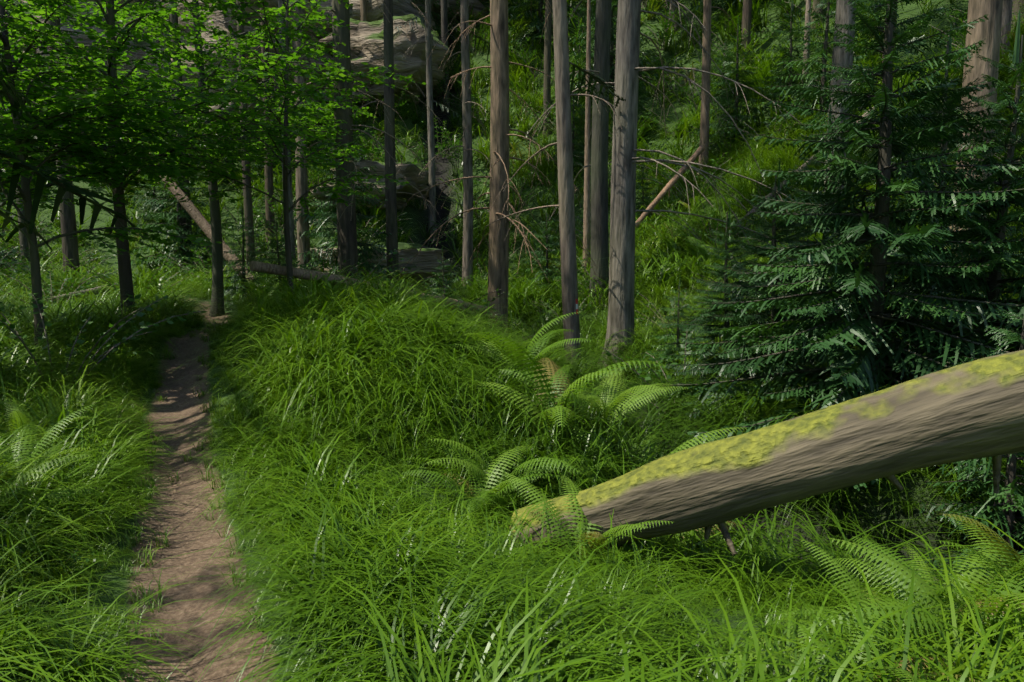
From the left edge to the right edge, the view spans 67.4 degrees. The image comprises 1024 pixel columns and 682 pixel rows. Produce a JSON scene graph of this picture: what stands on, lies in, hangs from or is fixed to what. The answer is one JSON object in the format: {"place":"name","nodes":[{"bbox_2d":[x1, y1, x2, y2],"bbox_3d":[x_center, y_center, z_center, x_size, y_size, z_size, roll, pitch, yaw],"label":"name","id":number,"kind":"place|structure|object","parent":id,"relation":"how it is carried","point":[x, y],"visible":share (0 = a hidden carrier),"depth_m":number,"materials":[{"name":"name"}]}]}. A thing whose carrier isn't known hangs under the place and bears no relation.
{"place":"outdoors","nodes":[
{"label":"outdoors","id":0,"kind":"place"},
{"bbox_2d":[0,0,1023,681],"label":"grass field","id":1,"kind":"structure","parent":0,"point":[408,580],"depth_m":5.35,"materials":[{"name":"green plant"}]},
{"bbox_2d":[14,283,117,307],"bbox_3d":[-9.039,-0.811,15.616,0.318,0.340,2.755,1,15,12],"label":"fallen pole","id":2,"kind":"object","parent":1,"relation":"on","point":[95,289],"visible":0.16,"depth_m":15.91,"materials":[{"name":"brown wood"}]},
{"bbox_2d":[0,0,345,314],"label":"beech","id":3,"kind":"object","parent":1,"relation":"on","point":[123,258],"visible":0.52,"depth_m":10.86,"materials":[{"name":"green plant"}]},
{"bbox_2d":[121,122,256,282],"bbox_3d":[-8.140,-3.441,19.011,0.370,5.341,0.328,-42,-2,13],"label":"leaning trunk","id":4,"kind":"object","parent":1,"relation":"on","point":[196,215],"visible":0.38,"depth_m":18.89,"materials":[{"name":"brown wood"}]},
{"bbox_2d":[249,261,486,316],"bbox_3d":[-2.353,-0.835,14.477,0.528,0.470,5.961,5,-1,37],"label":"fallen log","id":5,"kind":"object","parent":1,"relation":"on","point":[263,267],"visible":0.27,"depth_m":12.93,"materials":[{"name":"brown wood"}]},
{"bbox_2d":[520,332,545,341],"bbox_3d":[0.090,0.133,15.324,0.272,0.294,2.078,6,15,42],"label":"fallen pole","id":6,"kind":"object","parent":1,"relation":"on","point":[532,336],"visible":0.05,"depth_m":15.72,"materials":[{"name":"brown wood"}]},
{"bbox_2d":[635,145,704,228],"bbox_3d":[4.499,-4.322,21.710,0.362,0.438,4.291,6,44,41],"label":"fallen pole","id":7,"kind":"object","parent":1,"relation":"on","point":[672,182],"visible":0.74,"depth_m":21.49,"materials":[{"name":"brown wood"}]},
{"bbox_2d":[739,0,751,69],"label":"trunk","id":8,"kind":"object","parent":1,"relation":"on","point":[746,14],"visible":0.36,"depth_m":31.16,"materials":[{"name":"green plant"}]},
{"bbox_2d":[510,350,1023,562],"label":"mossy log","id":9,"kind":"object","parent":1,"relation":"on","point":[974,409],"visible":0.91,"depth_m":3.94,"materials":[{"name":"wood"}]},
{"bbox_2d":[745,107,874,218],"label":"fallen pole","id":10,"kind":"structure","parent":1,"relation":"on","point":[752,210],"depth_m":18.57,"materials":[{"name":"brown wood"}]},
{"bbox_2d":[0,0,1023,681],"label":"terrain","id":11,"kind":"structure","parent":0,"point":[180,394],"depth_m":6.37,"materials":[{"name":"brown soil"}]},
{"bbox_2d":[7,0,29,263],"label":"trunk","id":12,"kind":"object","parent":11,"relation":"on","point":[23,240],"visible":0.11,"depth_m":25.02,"materials":[{"name":"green plant"}]},
{"bbox_2d":[46,6,79,278],"bbox_3d":[-11.886,-16.244,19.107,4.680,30.917,4.436,-2,7,-14],"label":"trunk","id":13,"kind":"object","parent":11,"relation":"on","point":[68,225],"visible":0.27,"depth_m":20.49,"materials":[{"name":"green plant"}]},
{"bbox_2d":[0,60,141,251],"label":"spruce","id":14,"kind":"object","parent":11,"relation":"on","point":[63,188],"visible":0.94,"depth_m":8.36,"materials":[{"name":"green plant"}]},
{"bbox_2d":[17,0,167,108],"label":"sandstone rock","id":15,"kind":"object","parent":11,"relation":"on","point":[138,54],"visible":0.06,"depth_m":35.21,"materials":[{"name":"grey stone"}]},
{"bbox_2d":[0,0,221,366],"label":"young beech","id":16,"kind":"object","parent":11,"relation":"on","point":[25,173],"visible":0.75,"depth_m":8.76,"materials":[{"name":"green plant"}]},
{"bbox_2d":[0,0,264,211],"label":"beech","id":17,"kind":"object","parent":11,"relation":"on","point":[110,95],"visible":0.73,"depth_m":9.17,"materials":[{"name":"green plant"}]},
{"bbox_2d":[169,1,194,268],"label":"trunk","id":18,"kind":"object","parent":11,"relation":"on","point":[173,18],"visible":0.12,"depth_m":26.88,"materials":[{"name":"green plant"}]},
{"bbox_2d":[21,0,374,316],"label":"beech","id":19,"kind":"object","parent":11,"relation":"on","point":[217,257],"visible":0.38,"depth_m":14.67,"materials":[{"name":"green plant"}]},
{"bbox_2d":[202,0,260,274],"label":"spruce","id":20,"kind":"object","parent":11,"relation":"on","point":[247,200],"visible":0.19,"depth_m":24.12,"materials":[{"name":"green plant"}]},
{"bbox_2d":[139,0,352,131],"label":"sandstone rock","id":21,"kind":"object","parent":11,"relation":"on","point":[220,20],"visible":0.14,"depth_m":33.84,"materials":[{"name":"grey stone"}]},
{"bbox_2d":[237,0,293,245],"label":"spruce","id":22,"kind":"object","parent":11,"relation":"on","point":[269,214],"visible":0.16,"depth_m":29.00,"materials":[{"name":"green plant"}]},
{"bbox_2d":[247,0,295,266],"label":"spruce","id":23,"kind":"object","parent":11,"relation":"on","point":[290,198],"visible":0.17,"depth_m":26.37,"materials":[{"name":"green plant"}]},
{"bbox_2d":[119,0,425,296],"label":"young beech","id":24,"kind":"object","parent":11,"relation":"on","point":[283,142],"visible":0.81,"depth_m":11.92,"materials":[{"name":"green plant"}]},
{"bbox_2d":[294,0,331,279],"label":"trunk","id":25,"kind":"object","parent":11,"relation":"on","point":[303,243],"visible":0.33,"depth_m":21.73,"materials":[{"name":"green plant"}]},
{"bbox_2d":[245,0,435,277],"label":"spruce","id":26,"kind":"object","parent":11,"relation":"on","point":[347,235],"visible":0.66,"depth_m":16.12,"materials":[{"name":"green plant"}]},
{"bbox_2d":[360,0,366,20],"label":"trunk","id":27,"kind":"object","parent":11,"relation":"on","point":[363,7],"visible":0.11,"depth_m":37.51,"materials":[{"name":"brown plant"}]},
{"bbox_2d":[309,159,428,209],"bbox_3d":[-5.727,-6.417,32.161,4.724,2.218,5.679,1,7,10],"label":"sandstone rock","id":28,"kind":"object","parent":11,"relation":"on","point":[413,173],"visible":0.4,"depth_m":30.19,"materials":[{"name":"grey stone"}]},
{"bbox_2d":[294,242,452,293],"bbox_3d":[-4.821,-2.395,25.981,4.751,1.909,4.518,-6,9,-40],"label":"sandstone rock","id":29,"kind":"object","parent":11,"relation":"on","point":[428,257],"visible":0.23,"depth_m":25.18,"materials":[{"name":"grey stone"}]},
{"bbox_2d":[309,0,440,53],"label":"sandstone rock","id":30,"kind":"object","parent":11,"relation":"on","point":[402,7],"visible":0.08,"depth_m":38.52,"materials":[{"name":"grey stone"}]},
{"bbox_2d":[320,14,456,104],"bbox_3d":[-6.036,-13.470,38.210,6.474,4.139,7.037,1,7,9],"label":"sandstone rock","id":31,"kind":"object","parent":11,"relation":"on","point":[366,41],"visible":0.45,"depth_m":35.66,"materials":[{"name":"grey stone"}]},
{"bbox_2d":[353,0,440,285],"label":"spruce","id":32,"kind":"object","parent":11,"relation":"on","point":[391,207],"visible":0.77,"depth_m":22.15,"materials":[{"name":"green plant"}]},
{"bbox_2d":[394,0,460,240],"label":"spruce","id":33,"kind":"object","parent":11,"relation":"on","point":[431,142],"visible":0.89,"depth_m":30.81,"materials":[{"name":"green plant"}]},
{"bbox_2d":[439,0,449,113],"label":"trunk","id":34,"kind":"object","parent":11,"relation":"on","point":[444,23],"visible":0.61,"depth_m":38.18,"materials":[{"name":"brown plant"}]},
{"bbox_2d":[424,0,487,23],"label":"sandstone rock","id":35,"kind":"object","parent":11,"relation":"on","point":[478,8],"visible":0.11,"depth_m":43.52,"materials":[{"name":"grey stone"}]},
{"bbox_2d":[418,0,514,300],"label":"spruce","id":36,"kind":"object","parent":11,"relation":"on","point":[467,116],"visible":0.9,"depth_m":24.34,"materials":[{"name":"brown plant"}]},
{"bbox_2d":[396,0,557,339],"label":"spruce","id":37,"kind":"object","parent":11,"relation":"on","point":[498,258],"visible":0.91,"depth_m":15.08,"materials":[{"name":"brown plant"}]},
{"bbox_2d":[0,0,1023,579],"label":"conifer trees","id":38,"kind":"object","parent":11,"relation":"on","point":[806,324],"visible":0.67,"depth_m":6.71,"materials":[{"name":"green plant"}]},
{"bbox_2d":[0,28,1023,681],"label":"ferns","id":39,"kind":"object","parent":11,"relation":"on","point":[556,408],"visible":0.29,"depth_m":4.57,"materials":[{"name":"green plant"}]},
{"bbox_2d":[0,0,1023,669],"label":"undergrowth","id":40,"kind":"object","parent":11,"relation":"on","point":[16,250],"visible":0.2,"depth_m":22.80,"materials":[{"name":"green plant"}]},
{"bbox_2d":[524,0,552,138],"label":"trunk","id":41,"kind":"object","parent":11,"relation":"on","point":[547,61],"visible":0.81,"depth_m":33.59,"materials":[{"name":"brown plant"}]},
{"bbox_2d":[481,0,625,368],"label":"spruce","id":42,"kind":"object","parent":11,"relation":"on","point":[566,185],"visible":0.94,"depth_m":11.97,"materials":[{"name":"brown plant"}]},
{"bbox_2d":[549,0,610,308],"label":"spruce","id":43,"kind":"object","parent":11,"relation":"on","point":[599,196],"visible":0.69,"depth_m":16.87,"materials":[{"name":"brown plant"}]},
{"bbox_2d":[583,0,590,275],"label":"trunk","id":44,"kind":"object","parent":11,"relation":"on","point":[586,225],"visible":0.79,"depth_m":19.93,"materials":[{"name":"brown wood"}]},
{"bbox_2d":[524,0,804,377],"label":"spruce","id":45,"kind":"object","parent":11,"relation":"on","point":[621,292],"visible":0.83,"depth_m":12.64,"materials":[{"name":"brown plant"}]},
{"bbox_2d":[665,0,679,34],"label":"trunk","id":46,"kind":"object","parent":11,"relation":"on","point":[673,9],"visible":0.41,"depth_m":35.49,"materials":[{"name":"brown plant"}]},
{"bbox_2d":[664,0,738,181],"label":"spruce","id":47,"kind":"object","parent":11,"relation":"on","point":[705,116],"visible":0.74,"depth_m":25.31,"materials":[{"name":"brown plant"}]},
{"bbox_2d":[802,0,810,98],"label":"trunk","id":48,"kind":"object","parent":11,"relation":"on","point":[807,14],"visible":0.28,"depth_m":26.95,"materials":[{"name":"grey wood"}]},
{"bbox_2d":[811,0,823,27],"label":"trunk","id":49,"kind":"object","parent":11,"relation":"on","point":[816,9],"visible":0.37,"depth_m":30.23,"materials":[{"name":"brown plant"}]},
{"bbox_2d":[824,0,856,212],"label":"trunk","id":50,"kind":"object","parent":11,"relation":"on","point":[841,57],"visible":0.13,"depth_m":15.87,"materials":[{"name":"brown plant"}]},
{"bbox_2d":[881,0,897,83],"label":"trunk","id":51,"kind":"object","parent":11,"relation":"on","point":[894,28],"visible":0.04,"depth_m":25.93,"materials":[{"name":"brown plant"}]},
{"bbox_2d":[944,0,1002,260],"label":"spruce","id":52,"kind":"object","parent":11,"relation":"on","point":[989,31],"visible":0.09,"depth_m":10.66,"materials":[{"name":"brown plant"}]},
{"bbox_2d":[998,0,1012,73],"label":"trunk","id":53,"kind":"object","parent":11,"relation":"on","point":[1006,12],"visible":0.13,"depth_m":17.84,"materials":[{"name":"brown plant"}]},
{"bbox_2d":[1011,0,1023,31],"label":"trunk","id":54,"kind":"object","parent":11,"relation":"on","point":[1016,8],"visible":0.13,"depth_m":20.89,"materials":[{"name":"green plant"}]},
{"bbox_2d":[654,452,756,551],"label":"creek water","id":55,"kind":"structure","parent":0,"point":[733,526],"depth_m":6.78,"materials":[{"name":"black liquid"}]}
]}

